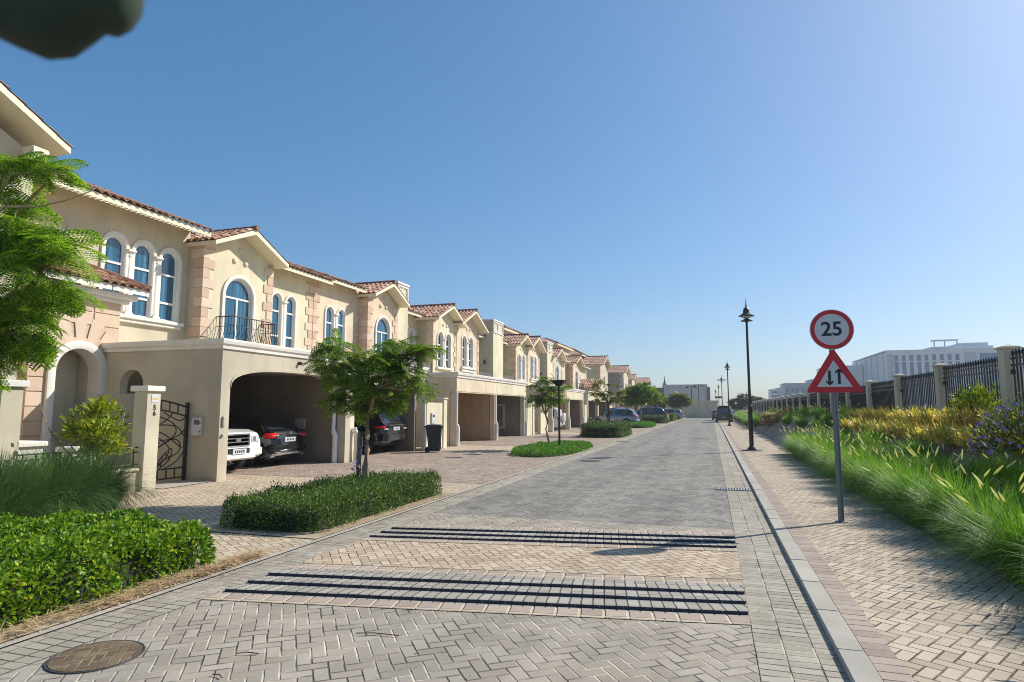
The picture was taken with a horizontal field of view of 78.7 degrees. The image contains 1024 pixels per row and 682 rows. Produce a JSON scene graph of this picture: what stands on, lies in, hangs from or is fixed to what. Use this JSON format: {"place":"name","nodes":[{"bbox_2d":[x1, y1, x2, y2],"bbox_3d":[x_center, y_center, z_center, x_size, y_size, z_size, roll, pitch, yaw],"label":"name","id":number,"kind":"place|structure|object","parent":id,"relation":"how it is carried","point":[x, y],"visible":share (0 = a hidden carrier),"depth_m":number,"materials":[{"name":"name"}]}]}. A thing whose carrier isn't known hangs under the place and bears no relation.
{"place":"outdoors","nodes":[
{"label":"outdoors","id":0,"kind":"place"},
{"bbox_2d":[0,0,144,59],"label":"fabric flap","id":1,"kind":"object","parent":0,"point":[57,29],"visible":1,"depth_m":0.41,"materials":[{"name":"fabric"}]},
{"bbox_2d":[0,513,760,681],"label":"road","id":2,"kind":"structure","parent":0,"point":[200,641],"depth_m":4.49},
{"bbox_2d":[43,640,145,673],"bbox_3d":[-2.867,2.171,4.311,0.590,0.008,0.590,-2,-6,18],"label":"manhole cover","id":3,"kind":"object","parent":2,"relation":"on","point":[95,656],"visible":1,"depth_m":4.29,"materials":[{"name":"metal"}]},
{"bbox_2d":[204,593,750,624],"bbox_3d":[-0.415,2.284,5.352,4.738,0.001,0.197,-1,-6,8],"label":"paving course","id":4,"kind":"object","parent":2,"relation":"on","point":[507,609],"visible":1,"depth_m":5.33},
{"bbox_2d":[220,568,748,616],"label":"crossing paving","id":5,"kind":"structure","parent":2,"relation":"on","point":[674,583],"depth_m":5.86,"materials":[{"name":"rubber"}]},
{"bbox_2d":[287,563,743,584],"bbox_3d":[-0.061,2.404,6.461,4.738,0.001,0.197,-1,-6,8],"label":"paving course","id":6,"kind":"object","parent":2,"relation":"on","point":[535,574],"visible":1,"depth_m":6.42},
{"bbox_2d":[300,540,741,578],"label":"crossing paving","id":7,"kind":"structure","parent":2,"relation":"on","point":[666,563],"depth_m":7.11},
{"bbox_2d":[362,537,736,550],"bbox_3d":[0.393,2.558,7.882,4.738,0.001,0.197,-1,-6,8],"label":"paving course","id":8,"kind":"object","parent":2,"relation":"on","point":[557,544],"visible":1,"depth_m":7.84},
{"bbox_2d":[370,526,736,547],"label":"crossing paving","id":9,"kind":"structure","parent":2,"relation":"on","point":[560,538],"depth_m":8.33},
{"bbox_2d":[399,524,734,535],"bbox_3d":[0.693,2.659,8.820,4.738,0.001,0.197,-1,-6,8],"label":"paving course","id":10,"kind":"object","parent":2,"relation":"on","point":[648,531],"visible":0.8,"depth_m":8.81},
{"bbox_2d":[226,449,574,483],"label":"driveway","id":11,"kind":"structure","parent":0,"point":[476,466],"depth_m":18.74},
{"bbox_2d":[101,225,351,481],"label":"terraced house","id":12,"kind":"structure","parent":11,"relation":"on","point":[244,347],"depth_m":19.76,"materials":[{"name":"yellow paint"}]},
{"bbox_2d":[190,417,203,435],"bbox_3d":[-7.516,2.038,14.925,0.340,0.460,0.086,-2,-6,18],"label":"meter box","id":13,"kind":"object","parent":12,"relation":"attached to","point":[197,426],"visible":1,"depth_m":14.89,"materials":[{"name":"grey metal"}]},
{"bbox_2d":[219,275,255,341],"bbox_3d":[-9.207,-0.863,20.922,0.195,2.720,1.560,-2,-6,18],"label":"window","id":14,"kind":"structure","parent":12,"relation":"in","point":[238,298],"depth_m":21.04,"materials":[{"name":"blue glass"}]},
{"bbox_2d":[271,291,283,345],"bbox_3d":[-8.882,-0.562,23.382,0.175,2.650,0.700,-2,-6,18],"label":"window","id":15,"kind":"structure","parent":12,"relation":"in","point":[277,305],"depth_m":23.57,"materials":[{"name":"blue glass"}]},
{"bbox_2d":[284,295,296,347],"bbox_3d":[-8.634,-0.477,24.159,0.175,2.650,0.700,-2,-6,18],"label":"window","id":16,"kind":"structure","parent":12,"relation":"in","point":[291,308],"depth_m":24.31,"materials":[{"name":"blue glass"}]},
{"bbox_2d":[226,428,261,469],"bbox_3d":[-9.505,2.611,17.127,5.055,1.884,2.410,-2,-6,18],"label":"parked car","id":17,"kind":"object","parent":11,"relation":"on","point":[243,445],"visible":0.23,"depth_m":16.64,"materials":[{"name":"white paint"}]},
{"bbox_2d":[228,414,305,466],"bbox_3d":[-8.776,3.050,19.464,4.480,1.514,2.260,-2,-6,18],"label":"parked car","id":18,"kind":"object","parent":11,"relation":"on","point":[281,439],"visible":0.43,"depth_m":18.55,"materials":[{"name":"black paint"}]},
{"bbox_2d":[287,261,428,461],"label":"terraced house","id":19,"kind":"structure","parent":11,"relation":"on","point":[370,314],"depth_m":28.21,"materials":[{"name":"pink paint"}]},
{"bbox_2d":[323,305,334,351],"bbox_3d":[-7.844,-0.220,26.633,0.175,2.670,0.720,-2,-6,18],"label":"window","id":20,"kind":"structure","parent":19,"relation":"in","point":[329,313],"depth_m":26.78,"materials":[{"name":"blue glass"}]},
{"bbox_2d":[336,308,345,354],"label":"window","id":21,"kind":"structure","parent":19,"relation":"in","point":[341,320],"depth_m":27.69,"materials":[{"name":"blue glass"}]},
{"bbox_2d":[374,315,390,353],"bbox_3d":[-6.275,0.121,30.105,0.195,2.740,1.520,-2,-6,18],"label":"window","id":22,"kind":"structure","parent":19,"relation":"in","point":[382,326],"depth_m":30.26,"materials":[{"name":"blue glass"}]},
{"bbox_2d":[354,408,406,453],"bbox_3d":[-6.792,3.493,24.903,4.920,1.804,2.440,-2,-6,18],"label":"parked car","id":23,"kind":"object","parent":11,"relation":"on","point":[385,431],"visible":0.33,"depth_m":23.63,"materials":[{"name":"black paint"}]},
{"bbox_2d":[423,424,443,451],"bbox_3d":[-3.084,3.821,24.577,0.775,1.082,0.545,0,-6,-2],"label":"wheelie bin","id":24,"kind":"object","parent":11,"relation":"on","point":[434,433],"visible":1,"depth_m":24.36,"materials":[{"name":"black plastic"}]},
{"bbox_2d":[0,416,1023,674],"bbox_3d":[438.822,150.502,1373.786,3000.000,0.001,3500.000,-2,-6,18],"label":"ground","id":25,"kind":"structure","parent":0,"point":[308,544],"depth_m":6.40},
{"bbox_2d":[0,426,658,647],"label":"road edge strip","id":26,"kind":"object","parent":25,"relation":"on","point":[107,610],"visible":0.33,"depth_m":6.36,"materials":[{"name":"concrete"}]},
{"bbox_2d":[662,391,693,420],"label":"street tree","id":27,"kind":"object","parent":26,"relation":"on","point":[677,400],"visible":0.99,"depth_m":86.12,"materials":[{"name":"green plant"}]},
{"bbox_2d":[0,421,672,643],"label":"footpath","id":28,"kind":"structure","parent":25,"relation":"on","point":[203,502],"depth_m":11.38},
{"bbox_2d":[0,443,91,517],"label":"grass clump","id":29,"kind":"object","parent":28,"relation":"on","point":[23,470],"visible":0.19,"depth_m":8.53,"materials":[{"name":"plant"}]},
{"bbox_2d":[0,455,98,525],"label":"grass clump","id":30,"kind":"object","parent":28,"relation":"on","point":[10,506],"visible":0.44,"depth_m":8.00,"materials":[{"name":"plant"}]},
{"bbox_2d":[0,149,109,393],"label":"street tree","id":31,"kind":"object","parent":28,"relation":"on","point":[22,240],"visible":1,"depth_m":7.50,"materials":[{"name":"green plant"}]},
{"bbox_2d":[0,437,144,516],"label":"grass clump","id":32,"kind":"object","parent":28,"relation":"on","point":[73,479],"visible":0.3,"depth_m":9.07,"materials":[{"name":"plant"}]},
{"bbox_2d":[3,438,152,516],"bbox_3d":[-7.139,2.220,9.846,2.523,1.441,2.449,-4,-7,33],"label":"grass clump","id":33,"kind":"object","parent":28,"relation":"on","point":[49,462],"visible":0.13,"depth_m":9.87,"materials":[{"name":"plant"}]},
{"bbox_2d":[0,380,165,491],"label":"garden wall","id":34,"kind":"structure","parent":28,"relation":"on","point":[142,405],"depth_m":13.02,"materials":[{"name":"beige paint"}]},
{"bbox_2d":[40,394,134,468],"bbox_3d":[-7.514,1.943,11.331,1.590,1.994,1.290,-2,-6,18],"label":"yellow shrub","id":35,"kind":"object","parent":28,"relation":"on","point":[98,427],"visible":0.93,"depth_m":11.23,"materials":[{"name":"green plant"}]},
{"bbox_2d":[0,80,212,463],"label":"terraced house","id":36,"kind":"structure","parent":28,"relation":"on","point":[140,292],"depth_m":16.16,"materials":[{"name":"beige paint"}]},
{"bbox_2d":[98,231,129,313],"bbox_3d":[-11.026,-1.906,17.236,0.175,2.260,0.840,-2,-6,18],"label":"window","id":37,"kind":"structure","parent":36,"relation":"in","point":[117,252],"depth_m":17.39,"materials":[{"name":"blue glass"}]},
{"bbox_2d":[129,240,156,317],"bbox_3d":[-10.747,-1.811,18.108,0.175,2.260,0.840,-2,-6,18],"label":"window","id":38,"kind":"structure","parent":36,"relation":"in","point":[144,264],"depth_m":18.22,"materials":[{"name":"blue glass"}]},
{"bbox_2d":[157,247,181,322],"bbox_3d":[-10.469,-1.717,18.980,0.175,2.260,0.840,-2,-6,18],"label":"window","id":39,"kind":"structure","parent":36,"relation":"in","point":[170,268],"depth_m":19.09,"materials":[{"name":"blue glass"}]},
{"bbox_2d":[46,442,178,514],"bbox_3d":[-7.034,2.325,10.492,2.523,1.350,2.449,3,-7,-23],"label":"grass clump","id":40,"kind":"object","parent":28,"relation":"on","point":[121,472],"visible":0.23,"depth_m":10.40,"materials":[{"name":"plant"}]},
{"bbox_2d":[0,552,256,642],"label":"island soil","id":41,"kind":"structure","parent":28,"relation":"on","point":[89,611],"depth_m":5.32,"materials":[{"name":"soil"}]},
{"bbox_2d":[0,507,216,631],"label":"hedge","id":42,"kind":"object","parent":41,"relation":"on","point":[71,556],"visible":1,"depth_m":5.78,"materials":[{"name":"green plant"}]},
{"bbox_2d":[0,547,277,641],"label":"dry straw","id":43,"kind":"object","parent":41,"relation":"on","point":[157,582],"visible":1,"depth_m":5.76,"materials":[{"name":"plant"}]},
{"bbox_2d":[155,480,211,488],"bbox_3d":[-7.788,3.226,14.116,1.250,0.001,1.400,-2,-6,18],"label":"gate step","id":44,"kind":"object","parent":28,"relation":"on","point":[170,483],"visible":0.8,"depth_m":14.17,"materials":[{"name":"stone"}]},
{"bbox_2d":[156,399,189,480],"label":"metal gate","id":45,"kind":"structure","parent":44,"relation":"on","point":[185,440],"depth_m":14.65,"materials":[{"name":"metal"}]},
{"bbox_2d":[204,492,453,538],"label":"island soil","id":46,"kind":"structure","parent":28,"relation":"on","point":[312,535],"depth_m":8.79,"materials":[{"name":"soil"}]},
{"bbox_2d":[218,468,442,532],"bbox_3d":[-2.798,2.601,10.730,1.890,0.613,4.482,-2,-6,18],"label":"hedge","id":47,"kind":"object","parent":46,"relation":"on","point":[319,504],"visible":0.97,"depth_m":9.34,"materials":[{"name":"green plant"}]},
{"bbox_2d":[351,431,362,486],"bbox_3d":[-2.834,2.287,11.286,0.213,1.282,0.337,1,-6,-5],"label":"tree stake","id":48,"kind":"object","parent":46,"relation":"on","point":[359,452],"visible":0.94,"depth_m":11.40,"materials":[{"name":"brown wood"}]},
{"bbox_2d":[301,328,448,483],"bbox_3d":[-2.563,1.334,11.561,2.818,3.242,1.545,-2,-6,18],"label":"street tree","id":49,"kind":"object","parent":46,"relation":"on","point":[384,365],"visible":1,"depth_m":11.52,"materials":[{"name":"green plant"}]},
{"bbox_2d":[421,398,447,450],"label":"gate wall","id":50,"kind":"structure","parent":28,"relation":"on","point":[439,408],"depth_m":26.82,"materials":[{"name":"yellow paint"}]},
{"bbox_2d":[407,303,498,445],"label":"terraced house","id":51,"kind":"structure","parent":28,"relation":"on","point":[472,407],"depth_m":33.93,"materials":[{"name":"yellow paint"}]},
{"bbox_2d":[445,332,451,368],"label":"window","id":52,"kind":"structure","parent":51,"relation":"in","point":[448,345],"depth_m":37.88,"materials":[{"name":"blue glass"}]},
{"bbox_2d":[523,373,573,443],"bbox_3d":[1.520,2.964,26.521,2.102,3.238,1.368,-4,-7,34],"label":"street tree","id":53,"kind":"object","parent":28,"relation":"on","point":[541,400],"visible":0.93,"depth_m":26.45,"materials":[{"name":"green plant"}]},
{"bbox_2d":[509,439,592,456],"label":"ground cover","id":54,"kind":"object","parent":28,"relation":"on","point":[545,449],"visible":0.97,"depth_m":23.49,"materials":[{"name":"green plant"}]},
{"bbox_2d":[541,338,598,418],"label":"terraced house","id":55,"kind":"structure","parent":28,"relation":"on","point":[561,351],"depth_m":64.52,"materials":[{"name":"beige paint"}]},
{"bbox_2d":[588,378,626,421],"bbox_3d":[5.933,4.104,39.322,2.634,3.714,1.766,-2,-6,18],"label":"street tree","id":56,"kind":"object","parent":28,"relation":"on","point":[602,394],"visible":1,"depth_m":39.31,"materials":[{"name":"green plant"}]},
{"bbox_2d":[589,408,639,421],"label":"parked car","id":57,"kind":"object","parent":28,"relation":"on","point":[620,414],"visible":0.68,"depth_m":60.83,"materials":[{"name":"silver metal"}]},
{"bbox_2d":[615,381,662,421],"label":"street tree","id":58,"kind":"object","parent":28,"relation":"on","point":[640,393],"visible":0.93,"depth_m":59.57,"materials":[{"name":"green plant"}]},
{"bbox_2d":[0,417,685,674],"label":"road edge band","id":59,"kind":"object","parent":25,"relation":"on","point":[24,653],"visible":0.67,"depth_m":5.93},
{"bbox_2d":[579,420,632,437],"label":"hedge","id":60,"kind":"object","parent":25,"relation":"on","point":[606,429],"visible":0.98,"depth_m":36.91,"materials":[{"name":"green plant"}]},
{"bbox_2d":[663,384,709,415],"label":"end building","id":61,"kind":"structure","parent":25,"relation":"on","point":[704,392],"depth_m":143.81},
{"bbox_2d":[714,419,849,681],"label":"road edge band","id":62,"kind":"object","parent":25,"relation":"on","point":[792,643],"visible":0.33,"depth_m":5.50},
{"bbox_2d":[779,383,809,398],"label":"block","id":63,"kind":"structure","parent":25,"relation":"on","point":[796,389],"depth_m":241.65,"materials":[{"name":"white concrete"}]},
{"bbox_2d":[718,421,882,681],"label":"kerb","id":64,"kind":"structure","parent":25,"relation":"on","point":[855,662],"depth_m":5.38,"materials":[{"name":"concrete"}]},
{"bbox_2d":[720,421,914,681],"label":"pavement edge band","id":65,"kind":"object","parent":25,"relation":"on","point":[885,661],"visible":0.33,"depth_m":5.37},
{"bbox_2d":[816,365,863,385],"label":"block","id":66,"kind":"structure","parent":25,"relation":"on","point":[856,371],"depth_m":233.91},
{"bbox_2d":[852,339,1023,410],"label":"office","id":67,"kind":"structure","parent":25,"relation":"on","point":[885,365],"depth_m":200.69,"materials":[{"name":"white concrete"}]},
{"bbox_2d":[980,353,999,399],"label":"window","id":68,"kind":"structure","parent":67,"relation":"in","point":[984,356],"depth_m":194.55,"materials":[{"name":"glass"}]},
{"bbox_2d":[0,0,1023,405],"label":"sky","id":69,"kind":"structure","parent":0,"point":[616,179],"materials":[{"name":"blue"}]},
{"bbox_2d":[459,434,629,446],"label":"driveway","id":70,"kind":"structure","parent":0,"point":[514,440],"depth_m":33.45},
{"bbox_2d":[454,308,527,435],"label":"terraced house","id":71,"kind":"structure","parent":70,"relation":"on","point":[479,345],"depth_m":40.21,"materials":[{"name":"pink paint"}]},
{"bbox_2d":[435,418,732,528],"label":"road","id":72,"kind":"structure","parent":0,"point":[672,474],"depth_m":13.38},
{"bbox_2d":[686,400,717,417],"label":"end wall","id":73,"kind":"structure","parent":72,"relation":"on","point":[699,409],"depth_m":116.12,"materials":[{"name":"beige paint"}]},
{"bbox_2d":[713,406,733,421],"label":"parked car","id":74,"kind":"object","parent":72,"relation":"on","point":[721,413],"visible":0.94,"depth_m":77.26,"materials":[{"name":"black paint"}]},
{"bbox_2d":[554,427,650,432],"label":"driveway","id":75,"kind":"structure","parent":0,"point":[577,429],"depth_m":48.76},
{"bbox_2d":[502,324,570,431],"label":"terraced house","id":76,"kind":"structure","parent":75,"relation":"on","point":[515,343],"depth_m":50.90,"materials":[{"name":"yellow paint"}]},
{"bbox_2d":[526,335,584,426],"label":"terraced house","id":77,"kind":"structure","parent":75,"relation":"on","point":[539,361],"depth_m":56.75,"materials":[{"name":"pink paint"}]},
{"bbox_2d":[721,421,1023,681],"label":"pavement","id":78,"kind":"structure","parent":0,"point":[937,620],"depth_m":5.93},
{"bbox_2d":[738,298,762,450],"bbox_3d":[9.527,1.304,25.152,0.792,6.138,0.792,-2,-6,18],"label":"lamp post","id":79,"kind":"object","parent":78,"relation":"on","point":[746,314],"visible":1,"depth_m":25.06,"materials":[{"name":"metal"}]},
{"bbox_2d":[807,309,863,522],"bbox_3d":[4.847,1.096,9.361,0.774,3.156,0.180,-2,-6,15],"label":"road sign","id":80,"kind":"object","parent":78,"relation":"on","point":[831,330],"visible":1,"depth_m":9.39,"materials":[{"name":"metal"}]},
{"bbox_2d":[733,410,1023,590],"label":"planting bank","id":81,"kind":"structure","parent":0,"point":[769,434],"depth_m":12.15,"materials":[{"name":"soil"}]},
{"bbox_2d":[727,390,765,411],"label":"street tree","id":82,"kind":"object","parent":81,"relation":"on","point":[740,401],"visible":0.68,"depth_m":109.80,"materials":[{"name":"green plant"}]},
{"bbox_2d":[788,428,833,464],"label":"fountain grass clump","id":83,"kind":"object","parent":81,"relation":"on","point":[803,447],"visible":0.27,"depth_m":18.54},
{"bbox_2d":[798,428,847,467],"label":"fountain grass clump","id":84,"kind":"object","parent":81,"relation":"on","point":[815,446],"visible":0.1,"depth_m":17.44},
{"bbox_2d":[804,436,859,477],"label":"fountain grass clump","id":85,"kind":"object","parent":81,"relation":"on","point":[824,456],"visible":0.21,"depth_m":15.44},
{"bbox_2d":[814,438,864,482],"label":"fountain grass clump","id":86,"kind":"object","parent":81,"relation":"on","point":[830,464],"visible":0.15,"depth_m":14.41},
{"bbox_2d":[818,432,889,488],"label":"fountain grass clump","id":87,"kind":"object","parent":81,"relation":"on","point":[846,454],"visible":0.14,"depth_m":13.21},
{"bbox_2d":[820,447,895,494],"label":"fountain grass clump","id":88,"kind":"object","parent":81,"relation":"on","point":[854,470],"visible":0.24,"depth_m":12.27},
{"bbox_2d":[843,439,919,501],"bbox_3d":[6.718,2.327,11.309,1.957,1.178,2.072,4,-11,-16],"label":"fountain grass clump","id":89,"kind":"object","parent":81,"relation":"on","point":[864,472],"visible":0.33,"depth_m":11.27,"materials":[{"name":"plant"}]},
{"bbox_2d":[751,344,1023,414],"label":"boundary fence","id":90,"kind":"object","parent":81,"relation":"on","point":[874,394],"visible":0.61,"depth_m":15.58,"materials":[{"name":"metal"}]},
{"bbox_2d":[870,417,915,436],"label":"strap leaf plant","id":91,"kind":"object","parent":81,"relation":"on","point":[890,430],"visible":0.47,"depth_m":14.95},
{"bbox_2d":[847,445,940,512],"bbox_3d":[6.343,2.241,10.183,1.893,1.106,1.825,-7,-8,21],"label":"fountain grass clump","id":92,"kind":"object","parent":81,"relation":"on","point":[881,496],"visible":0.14,"depth_m":10.22,"materials":[{"name":"plant"}]},
{"bbox_2d":[863,446,966,524],"bbox_3d":[6.070,2.135,9.269,1.844,1.133,1.849,7,-13,-26],"label":"fountain grass clump","id":93,"kind":"object","parent":81,"relation":"on","point":[897,499],"visible":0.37,"depth_m":9.16,"materials":[{"name":"plant"}]},
{"bbox_2d":[894,420,942,439],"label":"strap leaf plant","id":94,"kind":"object","parent":81,"relation":"on","point":[911,429],"visible":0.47,"depth_m":13.47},
{"bbox_2d":[887,428,952,467],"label":"fountain grass clump","id":95,"kind":"object","parent":81,"relation":"on","point":[914,445],"visible":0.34,"depth_m":11.94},
{"bbox_2d":[912,407,947,424],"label":"strap leaf plant","id":96,"kind":"object","parent":81,"relation":"on","point":[927,417],"visible":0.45,"depth_m":14.01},
{"bbox_2d":[914,443,973,484],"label":"fountain grass clump","id":97,"kind":"object","parent":81,"relation":"on","point":[949,464],"visible":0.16,"depth_m":10.09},
{"bbox_2d":[917,416,973,443],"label":"strap leaf plant","id":98,"kind":"object","parent":81,"relation":"on","point":[938,435],"visible":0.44,"depth_m":11.82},
{"bbox_2d":[876,446,1016,540],"bbox_3d":[5.863,2.003,8.119,2.112,1.174,1.963,-1,-6,32],"label":"fountain grass clump","id":99,"kind":"object","parent":81,"relation":"on","point":[927,501],"visible":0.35,"depth_m":8.07,"materials":[{"name":"plant"}]},
{"bbox_2d":[902,464,1023,562],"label":"fountain grass clump","id":100,"kind":"object","parent":81,"relation":"on","point":[960,515],"visible":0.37,"depth_m":7.03,"materials":[{"name":"plant"}]},
{"bbox_2d":[937,403,998,427],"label":"strap leaf plant","id":101,"kind":"object","parent":81,"relation":"on","point":[966,415],"visible":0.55,"depth_m":11.89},
{"bbox_2d":[940,442,1004,492],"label":"fountain grass clump","id":102,"kind":"object","parent":81,"relation":"on","point":[980,464],"visible":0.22,"depth_m":9.13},
{"bbox_2d":[946,375,1000,418],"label":"dark shrub","id":103,"kind":"object","parent":81,"relation":"on","point":[979,396],"visible":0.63,"depth_m":12.16,"materials":[{"name":"green plant"}]},
{"bbox_2d":[928,473,1023,590],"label":"fountain grass clump","id":104,"kind":"object","parent":81,"relation":"on","point":[1007,535],"visible":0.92,"depth_m":6.04,"materials":[{"name":"plant"}]},
{"bbox_2d":[945,422,1010,448],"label":"strap leaf plant","id":105,"kind":"object","parent":81,"relation":"on","point":[964,440],"visible":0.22,"depth_m":10.51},
{"bbox_2d":[963,441,1023,499],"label":"fountain grass clump","id":106,"kind":"object","parent":81,"relation":"on","point":[1015,473],"visible":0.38,"depth_m":8.19,"materials":[{"name":"plant"}]},
{"bbox_2d":[964,389,1023,457],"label":"flowering shrub","id":107,"kind":"object","parent":81,"relation":"on","point":[1004,423],"visible":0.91,"depth_m":9.07,"materials":[{"name":"purple plant"}]},
{"bbox_2d":[987,424,1023,455],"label":"strap leaf plant","id":108,"kind":"object","parent":81,"relation":"on","point":[1017,442],"visible":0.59,"depth_m":8.88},
{"label":"driveway","id":109,"kind":"structure","parent":0,"visible":0},
{"bbox_2d":[565,348,606,415],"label":"terraced house","id":110,"kind":"structure","parent":109,"relation":"on","point":[575,372],"depth_m":73.69,"materials":[{"name":"beige paint"}]},
{"bbox_2d":[583,355,624,407],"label":"terraced house","id":111,"kind":"structure","parent":109,"relation":"on","point":[600,366],"depth_m":87.21,"materials":[{"name":"beige paint"}]},
{"bbox_2d":[608,365,638,411],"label":"terraced house","id":112,"kind":"structure","parent":109,"relation":"on","point":[619,374],"depth_m":109.69,"materials":[{"name":"beige paint"}]},
{"bbox_2d":[636,407,668,420],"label":"parked car","id":113,"kind":"object","parent":109,"relation":"on","point":[653,410],"visible":0.36,"depth_m":73.67,"materials":[{"name":"black paint"}]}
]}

